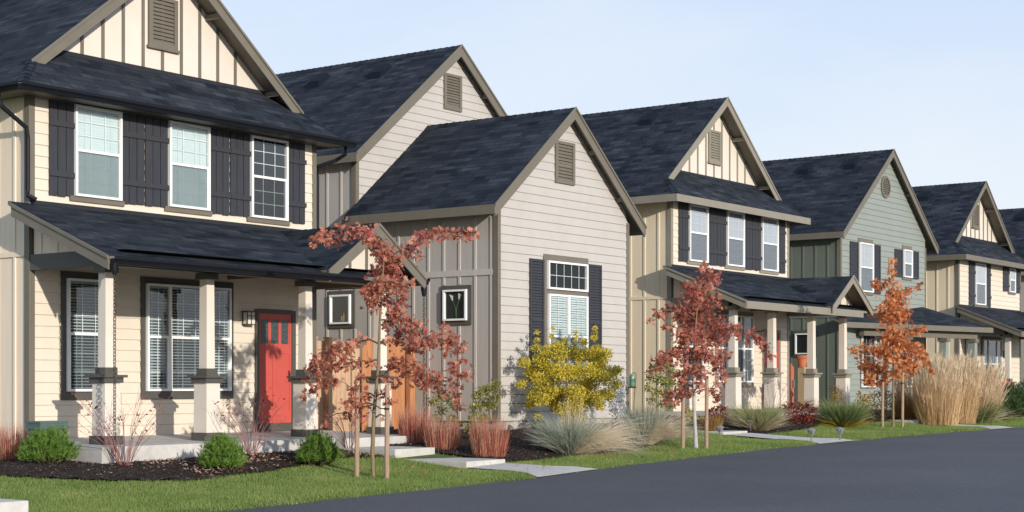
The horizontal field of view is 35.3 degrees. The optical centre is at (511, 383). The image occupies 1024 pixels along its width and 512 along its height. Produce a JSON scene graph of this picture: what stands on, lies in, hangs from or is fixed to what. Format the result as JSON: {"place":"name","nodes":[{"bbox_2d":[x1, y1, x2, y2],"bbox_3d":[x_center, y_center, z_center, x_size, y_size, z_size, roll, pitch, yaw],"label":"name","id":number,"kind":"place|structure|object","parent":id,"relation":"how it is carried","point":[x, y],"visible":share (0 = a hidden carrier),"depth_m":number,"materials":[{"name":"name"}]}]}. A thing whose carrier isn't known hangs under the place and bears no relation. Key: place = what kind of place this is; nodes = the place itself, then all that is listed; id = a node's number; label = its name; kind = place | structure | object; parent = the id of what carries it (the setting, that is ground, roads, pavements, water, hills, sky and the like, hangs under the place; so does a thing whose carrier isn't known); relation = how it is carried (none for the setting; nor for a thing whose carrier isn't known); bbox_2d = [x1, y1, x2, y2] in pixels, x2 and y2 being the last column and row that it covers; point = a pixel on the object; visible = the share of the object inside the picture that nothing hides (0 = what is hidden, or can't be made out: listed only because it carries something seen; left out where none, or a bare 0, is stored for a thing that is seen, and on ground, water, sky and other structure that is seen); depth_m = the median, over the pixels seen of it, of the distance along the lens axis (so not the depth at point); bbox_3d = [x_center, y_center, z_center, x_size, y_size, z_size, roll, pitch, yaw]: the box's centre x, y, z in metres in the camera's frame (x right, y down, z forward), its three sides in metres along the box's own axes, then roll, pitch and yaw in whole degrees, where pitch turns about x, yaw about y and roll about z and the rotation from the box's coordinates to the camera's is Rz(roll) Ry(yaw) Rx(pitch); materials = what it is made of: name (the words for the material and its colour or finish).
{"place":"outdoors","nodes":[
{"label":"outdoors","id":0,"kind":"place"},
{"bbox_2d":[0,415,1023,511],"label":"lawn","id":1,"kind":"structure","parent":0,"point":[440,455],"depth_m":22.98,"materials":[{"name":"plant"}]},
{"bbox_2d":[0,499,27,511],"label":"front steps","id":2,"kind":"structure","parent":1,"relation":"on","point":[9,505],"depth_m":18.32,"materials":[{"name":"concrete"}]},
{"bbox_2d":[0,449,382,480],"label":"mulch bed","id":3,"kind":"object","parent":1,"relation":"on","point":[117,471],"visible":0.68,"depth_m":23.11,"materials":[{"name":"brown soil"}]},
{"bbox_2d":[0,419,27,459],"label":"ornamental grass","id":4,"kind":"object","parent":3,"relation":"on","point":[8,449],"depth_m":24.36,"materials":[{"name":"plant"}]},
{"bbox_2d":[25,421,68,461],"bbox_3d":[-6.911,0.886,23.945,0.350,0.672,0.510,0,0,36],"label":"utility box","id":5,"kind":"object","parent":3,"relation":"on","point":[31,425],"visible":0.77,"depth_m":23.79,"materials":[{"name":"metal"}]},
{"bbox_2d":[14,425,81,463],"bbox_3d":[-6.819,0.882,23.574,0.890,0.662,1.031,0,0,36],"label":"dwarf pine","id":6,"kind":"object","parent":3,"relation":"on","point":[57,448],"visible":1,"depth_m":23.43,"materials":[{"name":"green plant"}]},
{"bbox_2d":[65,390,169,465],"bbox_3d":[-5.622,0.624,23.424,1.331,1.188,1.413,0,0,36],"label":"dogwood shrub","id":7,"kind":"object","parent":3,"relation":"on","point":[118,461],"visible":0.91,"depth_m":23.44,"materials":[{"name":"red plant"}]},
{"bbox_2d":[197,430,247,469],"bbox_3d":[-4.295,0.992,23.731,0.851,0.653,0.914,0,0,36],"label":"dwarf pine","id":8,"kind":"object","parent":3,"relation":"on","point":[223,451],"visible":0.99,"depth_m":23.57,"materials":[{"name":"green plant"}]},
{"bbox_2d":[215,387,286,453],"bbox_3d":[-4.137,0.580,25.599,1.223,1.058,1.098,0,0,-5],"label":"dogwood shrub","id":9,"kind":"object","parent":3,"relation":"on","point":[250,450],"visible":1,"depth_m":25.59,"materials":[{"name":"red plant"}]},
{"bbox_2d":[144,447,382,475],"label":"fallen leaves","id":10,"kind":"object","parent":3,"relation":"on","point":[194,466],"visible":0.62,"depth_m":24.29,"materials":[{"name":"brown plant"}]},
{"bbox_2d":[295,429,344,465],"bbox_3d":[-3.026,0.986,25.160,0.772,0.638,0.918,0,0,36],"label":"dwarf pine","id":11,"kind":"object","parent":3,"relation":"on","point":[316,449],"visible":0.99,"depth_m":24.99,"materials":[{"name":"green plant"}]},
{"bbox_2d":[316,402,371,447],"bbox_3d":[-2.676,0.667,26.701,1.193,0.802,0.824,0,0,36],"label":"dogwood shrub","id":12,"kind":"object","parent":3,"relation":"on","point":[344,435],"visible":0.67,"depth_m":26.77,"materials":[{"name":"red plant"}]},
{"bbox_2d":[0,414,889,480],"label":"bark chips","id":13,"kind":"object","parent":3,"relation":"on","point":[293,456],"visible":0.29,"depth_m":24.57,"materials":[{"name":"brown wood"}]},
{"bbox_2d":[0,0,429,463],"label":"house","id":14,"kind":"structure","parent":1,"relation":"on","point":[159,196],"depth_m":27.16,"materials":[{"name":"beige wood"}]},
{"bbox_2d":[60,271,97,399],"bbox_3d":[-6.883,-0.775,26.188,0.088,2.070,1.060,0,0,36],"label":"window","id":15,"kind":"structure","parent":14,"relation":"in","point":[79,290],"depth_m":26.04,"materials":[{"name":"grey glass"}]},
{"bbox_2d":[69,104,124,206],"bbox_3d":[-6.772,-3.728,26.340,0.088,1.555,1.105,0,0,36],"label":"window","id":16,"kind":"structure","parent":14,"relation":"in","point":[98,132],"depth_m":26.36,"materials":[{"name":"white glass"}]},
{"bbox_2d":[140,276,233,398],"bbox_3d":[-5.597,-0.775,27.937,0.088,2.070,2.120,0,0,36],"label":"window","id":17,"kind":"structure","parent":14,"relation":"in","point":[169,310],"depth_m":27.74,"materials":[{"name":"white glass"}]},
{"bbox_2d":[164,120,211,215],"bbox_3d":[-5.600,-3.730,27.933,0.088,1.550,1.080,0,0,36],"label":"window","id":18,"kind":"structure","parent":14,"relation":"in","point":[189,147],"depth_m":27.95,"materials":[{"name":"white glass"}]},
{"bbox_2d":[246,135,289,225],"bbox_3d":[-4.450,-3.715,29.498,0.088,1.560,1.085,0,0,36],"label":"window","id":19,"kind":"structure","parent":14,"relation":"in","point":[269,158],"depth_m":29.52,"materials":[{"name":"white glass"}]},
{"bbox_2d":[259,313,291,423],"bbox_3d":[-4.343,-0.285,29.621,0.106,2.010,0.850,0,0,36],"label":"door","id":20,"kind":"structure","parent":14,"relation":"in","point":[274,329],"depth_m":29.64,"materials":[{"name":"red paint"}]},
{"bbox_2d":[354,388,372,477],"bbox_3d":[-2.201,0.744,23.937,0.293,1.394,0.078,0,0,0],"label":"tree stake","id":21,"kind":"object","parent":1,"relation":"on","point":[356,464],"visible":0.77,"depth_m":23.91,"materials":[{"name":"brown wood"}]},
{"bbox_2d":[373,385,389,477],"bbox_3d":[-1.920,0.740,23.688,0.240,1.456,0.078,0,0,0],"label":"tree stake","id":22,"kind":"object","parent":1,"relation":"on","point":[386,453],"visible":0.9,"depth_m":23.66,"materials":[{"name":"brown wood"}]},
{"bbox_2d":[298,217,479,476],"bbox_3d":[-1.819,-0.539,23.931,2.697,3.888,1.369,0,0,1],"label":"oak tree","id":23,"kind":"object","parent":1,"relation":"on","point":[395,282],"visible":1,"depth_m":23.86,"materials":[{"name":"red plant"}]},
{"bbox_2d":[335,437,504,468],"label":"front steps","id":24,"kind":"structure","parent":1,"relation":"on","point":[395,451],"depth_m":26.95,"materials":[{"name":"concrete"}]},
{"bbox_2d":[276,44,646,429],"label":"house","id":25,"kind":"structure","parent":1,"relation":"on","point":[541,202],"depth_m":34.24,"materials":[{"name":"wood"}]},
{"bbox_2d":[328,290,354,328],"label":"window","id":26,"kind":"structure","parent":25,"relation":"in","point":[339,302],"depth_m":34.65,"materials":[{"name":"white plastic"}]},
{"bbox_2d":[449,293,461,313],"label":"lily","id":27,"kind":"object","parent":25,"relation":"in","point":[459,296],"visible":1,"depth_m":32.80,"materials":[{"name":"white plant"}]},
{"bbox_2d":[441,285,471,324],"bbox_3d":[-1.155,-1.602,32.789,0.780,0.805,0.088,0,0,36],"label":"window","id":28,"kind":"structure","parent":25,"relation":"in","point":[463,316],"depth_m":32.78,"materials":[{"name":"white plastic"}]},
{"bbox_2d":[543,254,588,296],"bbox_3d":[1.165,-2.292,34.098,0.088,0.825,1.660,0,0,36],"label":"window","id":29,"kind":"structure","parent":25,"relation":"in","point":[564,275],"depth_m":34.09,"materials":[{"name":"white plastic"}]},
{"bbox_2d":[545,294,588,383],"bbox_3d":[1.167,-0.940,34.100,0.088,1.880,1.655,0,0,36],"label":"window","id":30,"kind":"structure","parent":25,"relation":"in","point":[567,313],"depth_m":34.09,"materials":[{"name":"white glass"}]},
{"bbox_2d":[364,423,688,461],"bbox_3d":[0.279,1.075,31.802,5.720,0.435,8.580,0,0,36],"label":"mulch bed","id":31,"kind":"object","parent":1,"relation":"on","point":[511,451],"visible":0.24,"depth_m":28.65,"materials":[{"name":"brown soil"}]},
{"bbox_2d":[317,337,414,431],"bbox_3d":[-2.953,0.045,32.115,0.220,1.910,3.255,0,0,36],"label":"wood fence","id":32,"kind":"object","parent":31,"relation":"on","point":[330,399],"visible":0.32,"depth_m":31.58,"materials":[{"name":"brown wood"}]},
{"bbox_2d":[360,336,404,430],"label":"wood gate","id":33,"kind":"structure","parent":32,"relation":"attached to","point":[397,393],"depth_m":32.80,"materials":[{"name":"orange wood"}]},
{"bbox_2d":[394,404,433,442],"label":"ornamental grass","id":34,"kind":"object","parent":31,"relation":"on","point":[412,428],"depth_m":28.84,"materials":[{"name":"plant"}]},
{"bbox_2d":[422,413,462,449],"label":"ornamental grass","id":35,"kind":"object","parent":31,"relation":"on","point":[438,437],"depth_m":28.14,"materials":[{"name":"plant"}]},
{"bbox_2d":[427,391,466,436],"bbox_3d":[-1.198,0.592,29.797,0.703,0.962,1.023,0,0,-6],"label":"shrub","id":36,"kind":"object","parent":31,"relation":"on","point":[448,402],"visible":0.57,"depth_m":29.83,"materials":[{"name":"green plant"}]},
{"bbox_2d":[464,379,502,433],"bbox_3d":[-0.507,0.499,29.531,0.719,1.199,1.001,0,0,-6],"label":"shrub","id":37,"kind":"object","parent":31,"relation":"on","point":[490,406],"visible":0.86,"depth_m":29.41,"materials":[{"name":"green plant"}]},
{"bbox_2d":[468,412,510,456],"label":"ornamental grass","id":38,"kind":"object","parent":31,"relation":"on","point":[490,442],"depth_m":27.45,"materials":[{"name":"plant"}]},
{"bbox_2d":[514,325,623,428],"bbox_3d":[1.160,0.009,32.197,2.214,2.413,1.405,0,0,2],"label":"shrub","id":39,"kind":"object","parent":31,"relation":"on","point":[593,369],"visible":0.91,"depth_m":31.97,"materials":[{"name":"yellow plant"}]},
{"bbox_2d":[628,372,636,410],"bbox_3d":[2.507,0.231,33.600,0.190,0.957,0.190,0,0,36],"label":"bird feeder","id":40,"kind":"object","parent":31,"relation":"on","point":[632,382],"visible":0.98,"depth_m":33.56,"materials":[{"name":"green glass"}]},
{"bbox_2d":[642,362,701,422],"bbox_3d":[3.449,0.280,34.502,1.291,1.582,0.930,0,0,-22],"label":"shrub","id":41,"kind":"object","parent":31,"relation":"on","point":[667,382],"visible":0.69,"depth_m":34.42,"materials":[{"name":"green plant"}]},
{"bbox_2d":[381,441,728,473],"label":"fallen leaves","id":42,"kind":"object","parent":1,"relation":"on","point":[545,465],"visible":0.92,"depth_m":27.20,"materials":[{"name":"red plant"}]},
{"bbox_2d":[517,396,663,457],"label":"ornamental grass","id":43,"kind":"object","parent":1,"relation":"on","point":[574,437],"depth_m":28.34,"materials":[{"name":"plant"}]},
{"bbox_2d":[616,397,716,447],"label":"ornamental grass","id":44,"kind":"object","parent":1,"relation":"on","point":[664,428],"depth_m":30.79,"materials":[{"name":"plant"}]},
{"bbox_2d":[681,376,684,448],"bbox_3d":[3.221,0.556,30.350,0.076,1.414,0.071,0,0,36],"label":"tree stake","id":45,"kind":"object","parent":1,"relation":"on","point":[683,422],"visible":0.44,"depth_m":30.32,"materials":[{"name":"brown wood"}]},
{"bbox_2d":[705,376,708,447],"bbox_3d":[3.665,0.564,30.350,0.076,1.430,0.071,0,0,36],"label":"tree stake","id":46,"kind":"object","parent":1,"relation":"on","point":[706,409],"visible":0.73,"depth_m":30.32,"materials":[{"name":"brown wood"}]},
{"bbox_2d":[671,423,746,434],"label":"front steps","id":47,"kind":"structure","parent":1,"relation":"on","point":[724,432],"depth_m":34.59,"materials":[{"name":"concrete"}]},
{"bbox_2d":[643,260,776,447],"bbox_3d":[3.700,-0.531,30.456,2.421,3.539,1.728,0,0,-8],"label":"oak tree","id":48,"kind":"object","parent":1,"relation":"on","point":[697,353],"visible":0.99,"depth_m":30.18,"materials":[{"name":"red plant"}]},
{"bbox_2d":[697,414,724,430],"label":"shrub","id":49,"kind":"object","parent":1,"relation":"on","point":[717,422],"depth_m":34.97,"materials":[{"name":"plant"}]},
{"bbox_2d":[715,425,723,437],"bbox_3d":[4.281,1.011,33.216,0.195,0.315,0.200,0,0,36],"label":"path light","id":50,"kind":"object","parent":1,"relation":"on","point":[719,429],"visible":0.97,"depth_m":33.17,"materials":[{"name":"grey metal"}]},
{"bbox_2d":[581,97,873,416],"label":"house","id":51,"kind":"structure","parent":1,"relation":"on","point":[696,181],"depth_m":43.31,"materials":[{"name":"beige wood"}]},
{"bbox_2d":[683,310,704,387],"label":"window","id":52,"kind":"structure","parent":51,"relation":"in","point":[689,344],"depth_m":42.03,"materials":[{"name":"white plastic"}]},
{"bbox_2d":[686,204,708,265],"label":"window","id":53,"kind":"structure","parent":51,"relation":"in","point":[699,215],"depth_m":42.25,"materials":[{"name":"white glass"}]},
{"bbox_2d":[724,210,744,270],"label":"window","id":54,"kind":"structure","parent":51,"relation":"in","point":[735,227],"depth_m":43.87,"materials":[{"name":"white glass"}]},
{"bbox_2d":[715,310,753,387],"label":"window","id":55,"kind":"structure","parent":51,"relation":"in","point":[745,353],"depth_m":44.15,"materials":[{"name":"white glass"}]},
{"bbox_2d":[759,216,778,274],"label":"window","id":56,"kind":"structure","parent":51,"relation":"in","point":[770,226],"depth_m":45.48,"materials":[{"name":"white glass"}]},
{"bbox_2d":[765,332,778,371],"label":"door","id":57,"kind":"structure","parent":51,"relation":"in","point":[777,334],"depth_m":45.81,"materials":[{"name":"red paint"}]},
{"bbox_2d":[639,415,885,433],"bbox_3d":[6.024,0.936,39.804,4.840,0.303,8.580,0,0,36],"label":"mulch bed","id":58,"kind":"object","parent":1,"relation":"on","point":[774,429],"visible":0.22,"depth_m":37.09,"materials":[{"name":"brown wood"}]},
{"bbox_2d":[708,399,730,424],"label":"shrub","id":59,"kind":"object","parent":58,"relation":"on","point":[720,408],"visible":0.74,"depth_m":36.19,"materials":[{"name":"red plant"}]},
{"bbox_2d":[719,400,796,430],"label":"ornamental grass","id":60,"kind":"object","parent":58,"relation":"on","point":[765,420],"depth_m":35.59,"materials":[{"name":"plant"}]},
{"bbox_2d":[752,372,793,409],"bbox_3d":[6.095,0.287,37.960,0.978,1.130,1.496,0,0,18],"label":"dogwood shrub","id":61,"kind":"object","parent":58,"relation":"on","point":[773,394],"visible":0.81,"depth_m":37.98,"materials":[{"name":"red plant"}]},
{"bbox_2d":[779,400,817,423],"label":"shrub","id":62,"kind":"object","parent":58,"relation":"on","point":[807,412],"visible":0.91,"depth_m":38.50,"materials":[{"name":"red plant"}]},
{"bbox_2d":[828,384,870,406],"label":"shrub","id":63,"kind":"object","parent":58,"relation":"on","point":[837,396],"visible":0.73,"depth_m":41.62,"materials":[{"name":"plant"}]},
{"bbox_2d":[789,362,794,407],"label":"wood gate","id":64,"kind":"structure","parent":1,"relation":"on","point":[791,382],"depth_m":47.30,"materials":[{"name":"orange wood"}]},
{"bbox_2d":[798,367,806,408],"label":"fence post","id":65,"kind":"object","parent":1,"relation":"on","point":[801,386],"visible":0.43,"depth_m":44.49,"materials":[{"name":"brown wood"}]},
{"bbox_2d":[795,355,806,366],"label":"flower pot","id":66,"kind":"object","parent":65,"relation":"on","point":[802,360],"visible":0.88,"depth_m":44.44,"materials":[{"name":"ceramic"}]},
{"bbox_2d":[810,396,878,426],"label":"ornamental grass","id":67,"kind":"object","parent":1,"relation":"on","point":[849,416],"depth_m":38.54,"materials":[{"name":"green plant"}]},
{"bbox_2d":[762,149,992,409],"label":"house","id":68,"kind":"structure","parent":1,"relation":"on","point":[863,211],"depth_m":51.14,"materials":[{"name":"wood"}]},
{"bbox_2d":[793,330,816,356],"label":"window","id":69,"kind":"structure","parent":68,"relation":"in","point":[799,337],"depth_m":49.82,"materials":[{"name":"white plastic"}]},
{"bbox_2d":[858,238,873,295],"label":"window","id":70,"kind":"structure","parent":68,"relation":"in","point":[866,246],"depth_m":50.57,"materials":[{"name":"white glass"}]},
{"bbox_2d":[860,336,876,388],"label":"window","id":71,"kind":"structure","parent":68,"relation":"in","point":[865,339],"depth_m":50.63,"materials":[{"name":"white plastic"}]},
{"bbox_2d":[895,339,912,388],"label":"window","id":72,"kind":"structure","parent":68,"relation":"in","point":[911,340],"depth_m":53.37,"materials":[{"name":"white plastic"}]},
{"bbox_2d":[902,245,912,280],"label":"window","id":73,"kind":"structure","parent":68,"relation":"in","point":[907,250],"depth_m":53.14,"materials":[{"name":"white plastic"}]},
{"bbox_2d":[855,388,900,418],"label":"shrub","id":74,"kind":"object","parent":1,"relation":"on","point":[879,402],"visible":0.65,"depth_m":43.25,"materials":[{"name":"beige plant"}]},
{"bbox_2d":[881,382,883,426],"bbox_3d":[9.077,0.539,39.458,0.078,1.177,0.073,0,0,36],"label":"tree stake","id":75,"kind":"object","parent":1,"relation":"on","point":[882,404],"visible":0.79,"depth_m":39.43,"materials":[{"name":"brown wood"}]},
{"bbox_2d":[846,257,934,426],"bbox_3d":[9.307,-0.991,39.517,2.068,4.158,1.796,0,0,15],"label":"oak tree","id":76,"kind":"object","parent":1,"relation":"on","point":[900,313],"visible":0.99,"depth_m":39.19,"materials":[{"name":"orange plant"}]},
{"bbox_2d":[894,366,903,426],"bbox_3d":[9.472,0.358,39.459,0.272,1.599,0.078,0,0,0],"label":"tree stake","id":77,"kind":"object","parent":1,"relation":"on","point":[902,401],"visible":0.82,"depth_m":39.43,"materials":[{"name":"brown wood"}]},
{"bbox_2d":[890,419,920,422],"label":"front steps","id":78,"kind":"structure","parent":1,"relation":"on","point":[913,421],"depth_m":42.15,"materials":[{"name":"concrete"}]},
{"bbox_2d":[888,368,935,419],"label":"ornamental grass","id":79,"kind":"object","parent":1,"relation":"on","point":[909,414],"depth_m":43.18,"materials":[{"name":"plant"}]},
{"bbox_2d":[848,181,1023,392],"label":"house","id":80,"kind":"structure","parent":1,"relation":"on","point":[974,267],"depth_m":59.09,"materials":[{"name":"beige"}]},
{"bbox_2d":[964,339,967,358],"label":"window","id":81,"kind":"structure","parent":80,"relation":"in","point":[966,344],"depth_m":57.68,"materials":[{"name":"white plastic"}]},
{"bbox_2d":[974,263,985,307],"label":"window","id":82,"kind":"structure","parent":80,"relation":"in","point":[980,276],"depth_m":58.79,"materials":[{"name":"white glass"}]},
{"bbox_2d":[981,336,1001,392],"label":"window","id":83,"kind":"structure","parent":80,"relation":"in","point":[991,347],"depth_m":59.82,"materials":[{"name":"white glass"}]},
{"bbox_2d":[1008,268,1015,294],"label":"window","id":84,"kind":"structure","parent":80,"relation":"in","point":[1012,276],"depth_m":61.55,"materials":[{"name":"white glass"}]},
{"bbox_2d":[909,354,968,425],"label":"ornamental grass","id":85,"kind":"object","parent":1,"relation":"on","point":[936,405],"depth_m":41.67,"materials":[{"name":"plant"}]},
{"bbox_2d":[864,409,1023,417],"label":"mulch bed","id":86,"kind":"object","parent":1,"relation":"on","point":[876,413],"visible":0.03,"depth_m":46.13,"materials":[{"name":"brown wood"}]},
{"bbox_2d":[995,392,1023,416],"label":"juniper","id":87,"kind":"object","parent":1,"relation":"on","point":[1012,404],"visible":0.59,"depth_m":44.74,"materials":[{"name":"green plant"}]},
{"bbox_2d":[998,208,1023,386],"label":"house","id":88,"kind":"structure","parent":1,"relation":"on","point":[1013,220],"depth_m":67.60,"materials":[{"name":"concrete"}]},
{"bbox_2d":[998,381,1023,393],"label":"juniper","id":89,"kind":"object","parent":1,"relation":"on","point":[1010,385],"visible":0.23,"depth_m":47.35,"materials":[{"name":"green plant"}]},
{"bbox_2d":[1007,386,1023,414],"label":"juniper","id":90,"kind":"object","parent":1,"relation":"on","point":[1019,394],"visible":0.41,"depth_m":45.89,"materials":[{"name":"green plant"}]},
{"bbox_2d":[467,463,594,476],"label":"path","id":91,"kind":"structure","parent":0,"point":[546,470],"depth_m":25.67,"materials":[{"name":"concrete"}]},
{"bbox_2d":[221,426,1018,509],"bbox_3d":[6.606,1.315,33.033,0.267,0.462,38.916,0,0,36],"label":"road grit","id":92,"kind":"object","parent":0,"point":[569,472],"visible":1,"depth_m":24.66,"materials":[{"name":"grey stone"}]},
{"bbox_2d":[221,0,1023,208],"label":"sky","id":93,"kind":"structure","parent":0,"point":[939,84],"materials":[{"name":"blue"}]},
{"bbox_2d":[224,427,1023,511],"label":"road","id":94,"kind":"structure","parent":0,"point":[975,471],"depth_m":22.69,"materials":[{"name":"grey asphalt"}]},
{"bbox_2d":[727,433,852,443],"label":"path","id":95,"kind":"structure","parent":0,"point":[823,440],"depth_m":33.87,"materials":[{"name":"concrete"}]},
{"bbox_2d":[807,428,815,440],"bbox_3d":[6.102,1.055,32.852,0.195,0.315,0.200,0,0,36],"label":"path light","id":96,"kind":"object","parent":95,"relation":"on","point":[811,431],"visible":0.94,"depth_m":32.81,"materials":[{"name":"grey metal"}]},
{"bbox_2d":[835,427,844,439],"bbox_3d":[6.853,1.059,33.654,0.195,0.315,0.200,0,0,36],"label":"path light","id":97,"kind":"object","parent":95,"relation":"on","point":[839,430],"visible":0.97,"depth_m":33.62,"materials":[{"name":"grey metal"}]},
{"bbox_2d":[930,349,989,424],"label":"ornamental grass","id":98,"kind":"object","parent":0,"point":[968,414],"depth_m":42.83,"materials":[{"name":"plant"}]},
{"bbox_2d":[923,423,1013,428],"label":"path","id":99,"kind":"structure","parent":0,"point":[992,427],"depth_m":41.56,"materials":[{"name":"concrete"}]},
{"bbox_2d":[955,355,1020,423],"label":"ornamental grass","id":100,"kind":"object","parent":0,"point":[988,411],"depth_m":43.22,"materials":[{"name":"plant"}]}
]}

